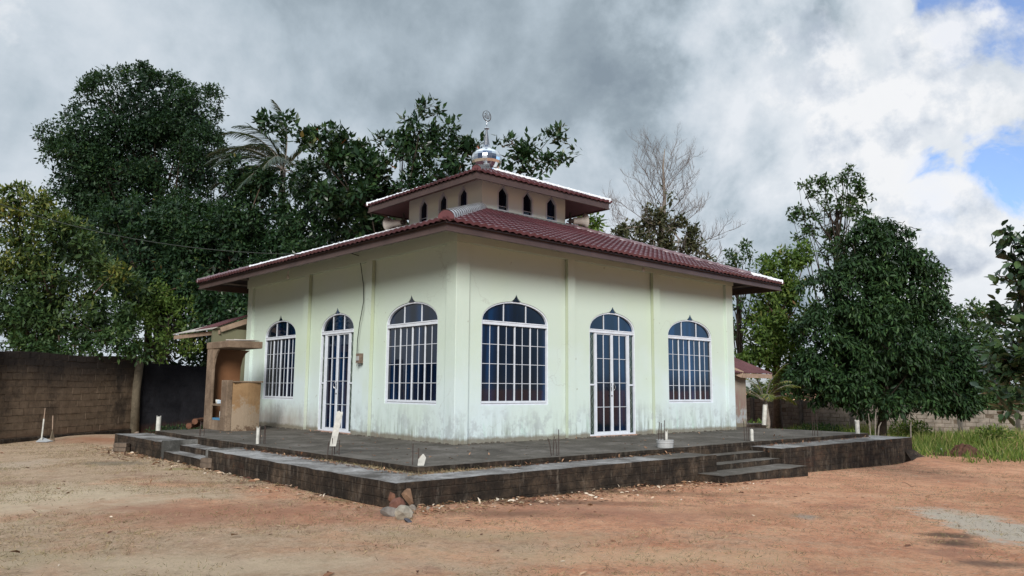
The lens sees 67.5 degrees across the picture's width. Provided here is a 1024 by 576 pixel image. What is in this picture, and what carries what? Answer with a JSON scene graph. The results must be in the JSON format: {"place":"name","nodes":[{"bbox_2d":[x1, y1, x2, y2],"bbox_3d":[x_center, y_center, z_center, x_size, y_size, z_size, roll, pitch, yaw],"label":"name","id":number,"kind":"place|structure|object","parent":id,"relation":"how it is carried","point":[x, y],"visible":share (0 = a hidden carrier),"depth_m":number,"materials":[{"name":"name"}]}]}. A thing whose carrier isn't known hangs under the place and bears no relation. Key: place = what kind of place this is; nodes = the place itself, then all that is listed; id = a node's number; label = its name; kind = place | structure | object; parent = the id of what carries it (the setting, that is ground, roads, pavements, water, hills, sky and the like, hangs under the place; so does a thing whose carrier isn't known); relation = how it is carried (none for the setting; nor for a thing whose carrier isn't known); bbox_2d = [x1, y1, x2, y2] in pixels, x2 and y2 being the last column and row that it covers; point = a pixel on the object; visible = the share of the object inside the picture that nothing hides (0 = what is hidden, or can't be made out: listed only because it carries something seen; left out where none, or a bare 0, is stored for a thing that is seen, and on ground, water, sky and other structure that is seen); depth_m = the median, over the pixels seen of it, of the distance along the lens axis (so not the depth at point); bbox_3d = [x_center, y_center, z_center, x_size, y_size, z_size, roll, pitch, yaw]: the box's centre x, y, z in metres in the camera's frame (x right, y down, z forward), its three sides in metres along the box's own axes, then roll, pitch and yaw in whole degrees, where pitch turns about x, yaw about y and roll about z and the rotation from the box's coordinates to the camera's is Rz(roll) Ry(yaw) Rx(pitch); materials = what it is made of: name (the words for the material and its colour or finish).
{"place":"outdoors","nodes":[
{"label":"outdoors","id":0,"kind":"place"},
{"bbox_2d":[0,396,1023,575],"bbox_3d":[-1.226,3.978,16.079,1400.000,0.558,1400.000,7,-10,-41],"label":"ground","id":1,"kind":"structure","parent":0,"point":[449,550],"depth_m":9.12,"materials":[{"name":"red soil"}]},
{"bbox_2d":[36,408,52,441],"bbox_3d":[-13.795,4.050,22.677,0.350,0.982,0.320,0,-7,0],"label":"dustpan","id":2,"kind":"object","parent":1,"relation":"on","point":[41,439],"visible":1,"depth_m":22.69,"materials":[{"name":"grey plastic"}]},
{"bbox_2d":[50,416,54,440],"bbox_3d":[-13.705,4.190,22.868,0.218,0.754,0.117,-3,-8,26],"label":"stick broom","id":3,"kind":"object","parent":1,"relation":"on","point":[52,436],"visible":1,"depth_m":22.82,"materials":[{"name":"wood"}]},
{"bbox_2d":[0,351,143,443],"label":"block wall","id":4,"kind":"structure","parent":1,"relation":"on","point":[73,395],"depth_m":24.56,"materials":[{"name":"brick"}]},
{"bbox_2d":[0,178,154,355],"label":"bushy tree","id":5,"kind":"object","parent":1,"relation":"on","point":[44,271],"visible":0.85,"depth_m":26.94,"materials":[{"name":"green plant"}]},
{"bbox_2d":[0,290,154,366],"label":"leaning shrub","id":6,"kind":"object","parent":1,"relation":"on","point":[21,341],"visible":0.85,"depth_m":26.04,"materials":[{"name":"green plant"}]},
{"bbox_2d":[113,447,129,451],"bbox_3d":[-9.884,4.083,19.407,0.360,0.104,0.180,-1,-8,10],"label":"brick","id":7,"kind":"object","parent":1,"relation":"on","point":[121,449],"visible":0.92,"depth_m":19.33,"materials":[{"name":"beige brick"}]},
{"bbox_2d":[113,443,129,446],"bbox_3d":[-9.883,3.974,19.422,0.340,0.104,0.170,0,-7,5],"label":"brick","id":8,"kind":"object","parent":7,"relation":"on","point":[121,445],"visible":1,"depth_m":19.34,"materials":[{"name":"beige brick"}]},
{"bbox_2d":[30,59,231,363],"bbox_3d":[-18.261,-2.358,36.937,8.615,18.267,6.914,7,-10,-41],"label":"broadleaf tree","id":9,"kind":"object","parent":1,"relation":"on","point":[98,166],"visible":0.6,"depth_m":36.79,"materials":[{"name":"green plant"}]},
{"bbox_2d":[84,187,210,362],"bbox_3d":[-15.013,0.718,31.138,6.039,10.082,3.145,0,-7,5],"label":"leafy tree","id":10,"kind":"object","parent":1,"relation":"on","point":[108,210],"visible":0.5,"depth_m":31.25,"materials":[{"name":"green plant"}]},
{"bbox_2d":[121,276,212,364],"bbox_3d":[-13.198,2.450,29.381,2.740,6.006,3.122,-3,-8,21],"label":"cassava shrub","id":11,"kind":"object","parent":1,"relation":"on","point":[166,302],"visible":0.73,"depth_m":29.43,"materials":[{"name":"green plant"}]},
{"bbox_2d":[139,363,206,432],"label":"soot black wall","id":12,"kind":"structure","parent":1,"relation":"on","point":[171,394],"depth_m":29.59,"materials":[{"name":"black paint"}]},
{"bbox_2d":[145,423,202,433],"bbox_3d":[-11.847,5.110,27.476,2.611,0.572,1.694,2,-8,-13],"label":"weed shrub","id":13,"kind":"object","parent":1,"relation":"on","point":[174,427],"visible":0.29,"depth_m":27.34,"materials":[{"name":"green plant"}]},
{"bbox_2d":[138,294,242,366],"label":"hedge tree","id":14,"kind":"object","parent":1,"relation":"on","point":[199,360],"visible":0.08,"depth_m":33.15,"materials":[{"name":"green plant"}]},
{"bbox_2d":[200,463,210,467],"bbox_3d":[-6.102,3.578,15.476,0.340,0.098,0.170,1,-7,-7],"label":"brick","id":15,"kind":"object","parent":1,"relation":"on","point":[205,465],"visible":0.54,"depth_m":15.39,"materials":[{"name":"beige brick"}]},
{"bbox_2d":[200,457,211,462],"bbox_3d":[-6.101,3.479,15.489,0.320,0.098,0.160,0,-7,2],"label":"brick","id":16,"kind":"object","parent":15,"relation":"on","point":[206,460],"visible":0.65,"depth_m":15.41,"materials":[{"name":"beige brick"}]},
{"bbox_2d":[132,152,300,341],"bbox_3d":[-12.458,0.019,32.437,6.978,11.804,6.316,7,-10,-41],"label":"leafy tree","id":17,"kind":"object","parent":1,"relation":"on","point":[231,225],"visible":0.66,"depth_m":31.58,"materials":[{"name":"green plant"}]},
{"bbox_2d":[204,99,328,229],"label":"coconut palm","id":18,"kind":"object","parent":1,"relation":"on","point":[276,158],"visible":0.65,"depth_m":34.18,"materials":[{"name":"green plant"}]},
{"bbox_2d":[183,180,379,342],"bbox_3d":[-8.780,0.561,31.486,8.682,10.613,4.190,7,-10,-41],"label":"leafy tree","id":19,"kind":"object","parent":1,"relation":"on","point":[293,224],"visible":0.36,"depth_m":30.81,"materials":[{"name":"green plant"}]},
{"bbox_2d":[380,506,395,516],"bbox_3d":[-1.548,2.855,9.738,0.254,0.144,0.166,16,-18,-16],"label":"rock","id":20,"kind":"object","parent":1,"relation":"on","point":[388,511],"visible":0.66,"depth_m":9.67,"materials":[{"name":"stone"}]},
{"bbox_2d":[388,492,394,501],"bbox_3d":[-1.617,2.872,10.499,0.156,0.170,0.154,8,5,24],"label":"rock","id":21,"kind":"object","parent":1,"relation":"on","point":[391,496],"visible":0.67,"depth_m":10.45,"materials":[{"name":"stone"}]},
{"bbox_2d":[389,497,404,507],"bbox_3d":[-1.516,2.895,10.181,0.241,0.214,0.132,-5,-18,-47],"label":"rock","id":22,"kind":"object","parent":1,"relation":"on","point":[396,502],"visible":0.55,"depth_m":10.15,"materials":[{"name":"stone"}]},
{"bbox_2d":[394,505,412,519],"bbox_3d":[-1.337,2.788,9.501,0.232,0.186,0.290,13,-6,25],"label":"rock","id":23,"kind":"object","parent":1,"relation":"on","point":[402,512],"visible":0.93,"depth_m":9.41,"materials":[{"name":"stone"}]},
{"bbox_2d":[402,488,413,504],"bbox_3d":[-1.468,2.882,10.579,0.211,0.241,0.200,5,-9,-31],"label":"rock","id":24,"kind":"object","parent":1,"relation":"on","point":[407,495],"visible":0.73,"depth_m":10.52,"materials":[{"name":"stone"}]},
{"bbox_2d":[251,92,582,240],"bbox_3d":[-3.674,-1.013,29.878,12.500,13.343,4.986,1,-7,-5],"label":"almond tree","id":25,"kind":"object","parent":1,"relation":"on","point":[344,198],"visible":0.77,"depth_m":29.36,"materials":[{"name":"green plant"}]},
{"bbox_2d":[2,459,982,563],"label":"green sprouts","id":26,"kind":"object","parent":1,"relation":"on","point":[463,508],"visible":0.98,"depth_m":9.06,"materials":[{"name":"plant"}]},
{"bbox_2d":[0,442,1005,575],"bbox_3d":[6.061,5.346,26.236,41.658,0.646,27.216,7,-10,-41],"label":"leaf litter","id":27,"kind":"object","parent":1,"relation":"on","point":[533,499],"visible":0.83,"depth_m":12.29,"materials":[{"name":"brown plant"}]},
{"bbox_2d":[114,423,923,506],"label":"terrace","id":28,"kind":"structure","parent":1,"relation":"on","point":[729,456],"depth_m":14.78,"materials":[{"name":"concrete"}]},
{"bbox_2d":[156,416,160,430],"bbox_3d":[-9.494,3.630,20.598,0.120,0.399,0.117,7,-10,-41],"label":"pvc pipe","id":29,"kind":"object","parent":28,"relation":"on","point":[158,423],"visible":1,"depth_m":20.55,"materials":[{"name":"white plastic"}]},
{"bbox_2d":[186,418,203,428],"bbox_3d":[-9.058,3.863,21.921,0.315,0.294,0.738,1,-7,-4],"label":"firewood","id":30,"kind":"object","parent":28,"relation":"on","point":[195,423],"visible":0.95,"depth_m":21.68,"materials":[{"name":"brown wood"}]},
{"bbox_2d":[173,315,247,380],"bbox_3d":[-8.787,2.902,27.141,5.126,3.553,3.920,7,-10,-41],"label":"annex","id":31,"kind":"object","parent":28,"relation":"on","point":[237,330],"visible":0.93,"depth_m":24.83,"materials":[{"name":"paint"}]},
{"bbox_2d":[203,339,262,430],"bbox_3d":[-7.722,2.706,21.581,1.220,2.510,1.760,7,-10,-41],"label":"wash booth","id":32,"kind":"object","parent":28,"relation":"on","point":[238,408],"visible":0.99,"depth_m":21.11,"materials":[{"name":"beige concrete"}]},
{"bbox_2d":[256,427,259,443],"bbox_3d":[-5.348,3.097,16.140,0.070,0.360,0.068,7,-10,-41],"label":"pvc pipe","id":33,"kind":"object","parent":28,"relation":"on","point":[257,435],"visible":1,"depth_m":16.11,"materials":[{"name":"white plastic"}]},
{"bbox_2d":[260,425,265,443],"bbox_3d":[-5.232,3.083,16.143,0.107,0.410,0.128,-4,-9,30],"label":"rebar stub","id":34,"kind":"object","parent":28,"relation":"on","point":[264,433],"visible":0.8,"depth_m":16.13,"materials":[{"name":"metal"}]},
{"bbox_2d":[327,438,339,454],"bbox_3d":[-3.170,2.821,13.638,0.167,0.311,0.184,7,-10,-41],"label":"rebar stub","id":35,"kind":"object","parent":28,"relation":"on","point":[334,447],"visible":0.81,"depth_m":13.63,"materials":[{"name":"grey metal"}]},
{"bbox_2d":[330,411,342,445],"bbox_3d":[-3.115,2.487,13.583,0.210,0.620,0.032,0,-7,0],"label":"plastic strip","id":36,"kind":"object","parent":35,"relation":"on","point":[337,423],"visible":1,"depth_m":13.58,"materials":[{"name":"white plastic"}]},
{"bbox_2d":[296,455,529,475],"bbox_3d":[-2.072,3.094,14.131,2.914,0.097,5.142,7,-10,-41],"label":"ledge straw","id":37,"kind":"object","parent":28,"relation":"on","point":[392,469],"visible":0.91,"depth_m":12.08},
{"bbox_2d":[418,454,425,465],"bbox_3d":[-1.404,2.705,11.879,0.139,0.270,0.027,3,-8,-17],"label":"plastic shard","id":38,"kind":"object","parent":28,"relation":"on","point":[421,460],"visible":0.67,"depth_m":11.88,"materials":[{"name":"white plastic"}]},
{"bbox_2d":[196,111,783,444],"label":"mosque","id":39,"kind":"structure","parent":28,"relation":"on","point":[500,305],"depth_m":19.58,"materials":[{"name":"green paint"}]},
{"bbox_2d":[0,204,301,254],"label":"overhead line","id":40,"kind":"object","parent":39,"relation":"attached to","point":[154,242],"visible":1,"depth_m":20.43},
{"bbox_2d":[263,318,295,399],"bbox_3d":[-6.986,2.079,23.122,0.094,2.533,2.135,7,-10,-41],"label":"window","id":41,"kind":"structure","parent":39,"relation":"in","point":[278,383],"depth_m":23.18,"materials":[{"name":"white metal"}]},
{"bbox_2d":[317,309,353,433],"bbox_3d":[-4.690,2.168,20.420,0.190,3.314,1.845,7,-10,-41],"label":"entrance door","id":42,"kind":"structure","parent":39,"relation":"in","point":[337,335],"depth_m":20.50,"materials":[{"name":"white metal"}]},
{"bbox_2d":[352,253,363,348],"bbox_3d":[-3.969,0.388,19.534,0.481,2.631,0.193,-1,-8,10],"label":"wall cable","id":43,"kind":"object","parent":39,"relation":"hanging from","point":[363,302],"depth_m":19.46,"materials":[{"name":"black rubber"}]},
{"bbox_2d":[356,353,362,365],"bbox_3d":[-3.846,1.814,19.339,0.153,0.326,0.200,7,-10,-41],"label":"meter box","id":44,"kind":"object","parent":39,"relation":"attached to","point":[359,358],"visible":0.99,"depth_m":19.28,"materials":[{"name":"grey plastic"}]},
{"bbox_2d":[383,213,406,229],"bbox_3d":[-3.782,-2.108,24.629,0.500,0.541,0.844,7,-10,-41],"label":"horn loudspeaker","id":45,"kind":"object","parent":39,"relation":"attached to","point":[389,223],"visible":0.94,"depth_m":24.66,"materials":[{"name":"beige metal"}]},
{"bbox_2d":[385,296,437,404],"bbox_3d":[-2.332,1.424,17.850,0.094,2.533,2.145,7,-10,-41],"label":"window","id":46,"kind":"structure","parent":39,"relation":"in","point":[412,328],"depth_m":17.87,"materials":[{"name":"white metal"}]},
{"bbox_2d":[419,198,427,221],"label":"small pointed window","id":47,"kind":"structure","parent":39,"relation":"in","point":[423,208],"depth_m":24.03,"materials":[{"name":"black glass"}]},
{"bbox_2d":[438,192,447,213],"bbox_3d":[-2.066,-2.513,23.190,0.075,0.795,0.460,7,-10,-41],"label":"small pointed window","id":48,"kind":"structure","parent":39,"relation":"in","point":[443,201],"depth_m":23.27,"materials":[{"name":"black glass"}]},
{"bbox_2d":[458,186,467,205],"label":"small pointed window","id":49,"kind":"structure","parent":39,"relation":"in","point":[463,194],"depth_m":22.52,"materials":[{"name":"black glass"}]},
{"bbox_2d":[497,185,508,211],"bbox_3d":[-0.278,-2.614,22.319,0.440,0.795,0.075,7,-10,-41],"label":"small pointed window","id":50,"kind":"structure","parent":39,"relation":"in","point":[502,194],"depth_m":22.36,"materials":[{"name":"black glass"}]},
{"bbox_2d":[481,296,547,405],"bbox_3d":[0.067,1.416,17.663,2.062,2.533,0.094,7,-10,-41],"label":"window","id":51,"kind":"structure","parent":39,"relation":"in","point":[514,334],"depth_m":17.67,"materials":[{"name":"white metal"}]},
{"bbox_2d":[522,191,532,216],"bbox_3d":[0.448,-2.526,22.949,0.450,0.795,0.075,7,-10,-41],"label":"small pointed window","id":52,"kind":"structure","parent":39,"relation":"in","point":[527,201],"depth_m":23.00,"materials":[{"name":"black glass"}]},
{"bbox_2d":[546,196,556,221],"bbox_3d":[1.192,-2.437,23.595,0.470,0.795,0.075,7,-10,-41],"label":"small pointed window","id":53,"kind":"structure","parent":39,"relation":"in","point":[551,206],"depth_m":23.65,"materials":[{"name":"black glass"}]},
{"bbox_2d":[567,212,588,227],"bbox_3d":[2.108,-2.116,23.951,0.704,0.514,0.499,7,-10,-41],"label":"horn loudspeaker","id":54,"kind":"object","parent":39,"relation":"on","point":[583,221],"visible":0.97,"depth_m":23.93,"materials":[{"name":"beige metal"}]},
{"bbox_2d":[589,307,636,436],"bbox_3d":[2.600,2.135,19.772,1.812,3.314,0.190,7,-10,-41],"label":"entrance door","id":55,"kind":"structure","parent":39,"relation":"in","point":[612,341],"depth_m":19.82,"materials":[{"name":"white metal"}]},
{"bbox_2d":[668,316,712,402],"bbox_3d":[5.108,2.023,22.038,2.108,2.533,0.094,7,-10,-41],"label":"window","id":56,"kind":"structure","parent":39,"relation":"in","point":[689,341],"depth_m":22.07,"materials":[{"name":"white metal"}]},
{"bbox_2d":[264,425,734,444],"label":"mortar crumbs","id":57,"kind":"object","parent":28,"relation":"on","point":[485,442],"visible":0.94,"depth_m":18.92,"materials":[{"name":"concrete"}]},
{"bbox_2d":[202,428,869,475],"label":"terrace litter","id":58,"kind":"object","parent":28,"relation":"on","point":[264,450],"visible":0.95,"depth_m":14.18,"materials":[{"name":"brown plant"}]},
{"bbox_2d":[548,429,558,455],"bbox_3d":[0.744,2.791,13.816,0.214,0.472,0.177,0,-7,3],"label":"rebar stub","id":59,"kind":"object","parent":28,"relation":"on","point":[556,444],"visible":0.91,"depth_m":13.83,"materials":[{"name":"grey metal"}]},
{"bbox_2d":[658,420,664,439],"bbox_3d":[3.095,3.025,15.864,0.134,0.570,0.138,7,-10,-41],"label":"rebar stub","id":60,"kind":"object","parent":28,"relation":"on","point":[661,431],"visible":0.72,"depth_m":15.86,"materials":[{"name":"metal"}]},
{"bbox_2d":[656,439,673,447],"bbox_3d":[3.167,3.221,15.871,0.360,0.155,0.360,7,-10,-41],"label":"ring pot","id":61,"kind":"object","parent":28,"relation":"on","point":[663,443],"visible":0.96,"depth_m":15.72,"materials":[{"name":"white plastic"}]},
{"bbox_2d":[743,421,748,440],"bbox_3d":[5.551,3.376,18.189,0.117,0.510,0.113,7,-10,-41],"label":"rebar stub","id":62,"kind":"object","parent":28,"relation":"on","point":[746,430],"visible":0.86,"depth_m":18.18,"materials":[{"name":"metal"}]},
{"bbox_2d":[750,429,753,440],"bbox_3d":[5.688,3.483,18.184,0.080,0.278,0.078,7,-10,-41],"label":"pvc pipe","id":63,"kind":"object","parent":28,"relation":"on","point":[751,435],"visible":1,"depth_m":18.16,"materials":[{"name":"white plastic"}]},
{"bbox_2d":[734,357,772,426],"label":"shed","id":64,"kind":"structure","parent":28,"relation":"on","point":[742,369],"depth_m":25.09,"materials":[{"name":"paint"}]},
{"bbox_2d":[762,405,766,424],"bbox_3d":[8.708,4.370,26.454,0.217,0.700,0.147,2,-8,-14],"label":"pvc pipe","id":65,"kind":"object","parent":28,"relation":"on","point":[764,413],"visible":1,"depth_m":26.40,"materials":[{"name":"white plastic"}]},
{"bbox_2d":[812,413,817,435],"bbox_3d":[7.993,3.598,20.225,0.136,0.630,0.126,7,-10,-41],"label":"rebar stub","id":66,"kind":"object","parent":28,"relation":"on","point":[814,427],"visible":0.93,"depth_m":20.21,"materials":[{"name":"metal"}]},
{"bbox_2d":[855,420,859,433],"bbox_3d":[9.729,3.907,21.605,0.120,0.378,0.117,7,-10,-41],"label":"pvc pipe","id":67,"kind":"object","parent":28,"relation":"on","point":[857,428],"visible":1,"depth_m":21.56,"materials":[{"name":"white plastic"}]},
{"bbox_2d":[578,212,609,232],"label":"sapling","id":68,"kind":"object","parent":1,"relation":"on","point":[594,223],"visible":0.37,"depth_m":33.88,"materials":[{"name":"green plant"}]},
{"bbox_2d":[610,184,716,260],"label":"sparse tree","id":69,"kind":"object","parent":1,"relation":"on","point":[666,240],"visible":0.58,"depth_m":36.69,"materials":[{"name":"green plant"}]},
{"bbox_2d":[599,124,747,262],"bbox_3d":[7.500,-0.511,39.241,7.999,15.623,7.668,2,-8,-10],"label":"bare tree","id":70,"kind":"object","parent":1,"relation":"on","point":[663,178],"visible":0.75,"depth_m":38.83,"materials":[{"name":"grey plant"}]},
{"bbox_2d":[709,238,757,373],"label":"sparse tree","id":71,"kind":"object","parent":1,"relation":"on","point":[738,335],"visible":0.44,"depth_m":36.82,"materials":[{"name":"green plant"}]},
{"bbox_2d":[747,418,766,426],"bbox_3d":[9.005,5.384,28.444,1.296,1.150,0.906,1,-7,-4],"label":"weed shrub","id":72,"kind":"object","parent":1,"relation":"on","point":[750,421],"visible":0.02,"depth_m":28.48,"materials":[{"name":"green plant"}]},
{"bbox_2d":[746,364,800,427],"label":"young palm","id":73,"kind":"object","parent":1,"relation":"on","point":[768,395],"visible":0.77,"depth_m":29.46,"materials":[{"name":"green plant"}]},
{"bbox_2d":[734,238,822,428],"bbox_3d":[12.290,2.211,35.395,4.209,9.393,3.725,7,-10,-41],"label":"light green tree","id":74,"kind":"object","parent":1,"relation":"on","point":[770,315],"visible":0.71,"depth_m":35.36,"materials":[{"name":"green plant"}]},
{"bbox_2d":[794,422,842,431],"bbox_3d":[13.210,6.193,32.970,2.330,0.928,1.470,1,-7,-2],"label":"weed shrub","id":75,"kind":"object","parent":1,"relation":"on","point":[824,428],"visible":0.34,"depth_m":32.89,"materials":[{"name":"green plant"}]},
{"bbox_2d":[785,163,879,333],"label":"tall tree","id":76,"kind":"object","parent":1,"relation":"on","point":[847,213],"visible":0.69,"depth_m":39.90,"materials":[{"name":"green plant"}]},
{"bbox_2d":[746,398,1023,434],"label":"grey block wall","id":77,"kind":"structure","parent":1,"relation":"on","point":[799,413],"depth_m":39.58,"materials":[{"name":"concrete"}]},
{"bbox_2d":[746,372,1023,411],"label":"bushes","id":78,"kind":"object","parent":1,"relation":"on","point":[989,398],"visible":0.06,"depth_m":44.86,"materials":[{"name":"green plant"}]},
{"bbox_2d":[778,210,992,435],"bbox_3d":[15.131,1.483,30.574,8.739,9.514,4.278,1,-7,-4],"label":"dense tree","id":79,"kind":"object","parent":1,"relation":"on","point":[874,327],"visible":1,"depth_m":30.16,"materials":[{"name":"green plant"}]},
{"bbox_2d":[868,412,911,436],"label":"dead saplings","id":80,"kind":"object","parent":1,"relation":"on","point":[879,426],"visible":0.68,"depth_m":28.98,"materials":[{"name":"grey wood"}]},
{"bbox_2d":[887,419,933,436],"bbox_3d":[17.156,6.106,33.010,1.974,1.133,1.235,0,-7,4],"label":"weed shrub","id":81,"kind":"object","parent":1,"relation":"on","point":[906,429],"visible":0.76,"depth_m":32.88,"materials":[{"name":"green plant"}]},
{"bbox_2d":[932,443,992,456],"bbox_3d":[14.784,5.316,25.216,2.100,0.422,1.000,0,-7,0],"label":"soil mound","id":82,"kind":"object","parent":1,"relation":"on","point":[962,447],"visible":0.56,"depth_m":24.97,"materials":[{"name":"brown soil"}]},
{"bbox_2d":[942,296,1018,398],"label":"background tree","id":83,"kind":"object","parent":1,"relation":"on","point":[980,322],"visible":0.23,"depth_m":45.60,"materials":[{"name":"green plant"}]},
{"bbox_2d":[974,423,1016,442],"bbox_3d":[19.463,5.958,31.000,1.758,1.064,1.120,1,-7,-7],"label":"weed shrub","id":84,"kind":"object","parent":1,"relation":"on","point":[994,431],"visible":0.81,"depth_m":30.86,"materials":[{"name":"green plant"}]},
{"bbox_2d":[970,219,1023,425],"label":"round leafed tree","id":85,"kind":"object","parent":1,"relation":"on","point":[1006,365],"visible":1,"depth_m":13.49,"materials":[{"name":"green plant"}]},
{"bbox_2d":[0,0,1023,390],"label":"sky","id":86,"kind":"structure","parent":0,"point":[925,97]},
{"bbox_2d":[776,421,1023,462],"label":"grass","id":87,"kind":"structure","parent":0,"point":[947,440],"depth_m":29.18,"materials":[{"name":"green plant"}]}
]}

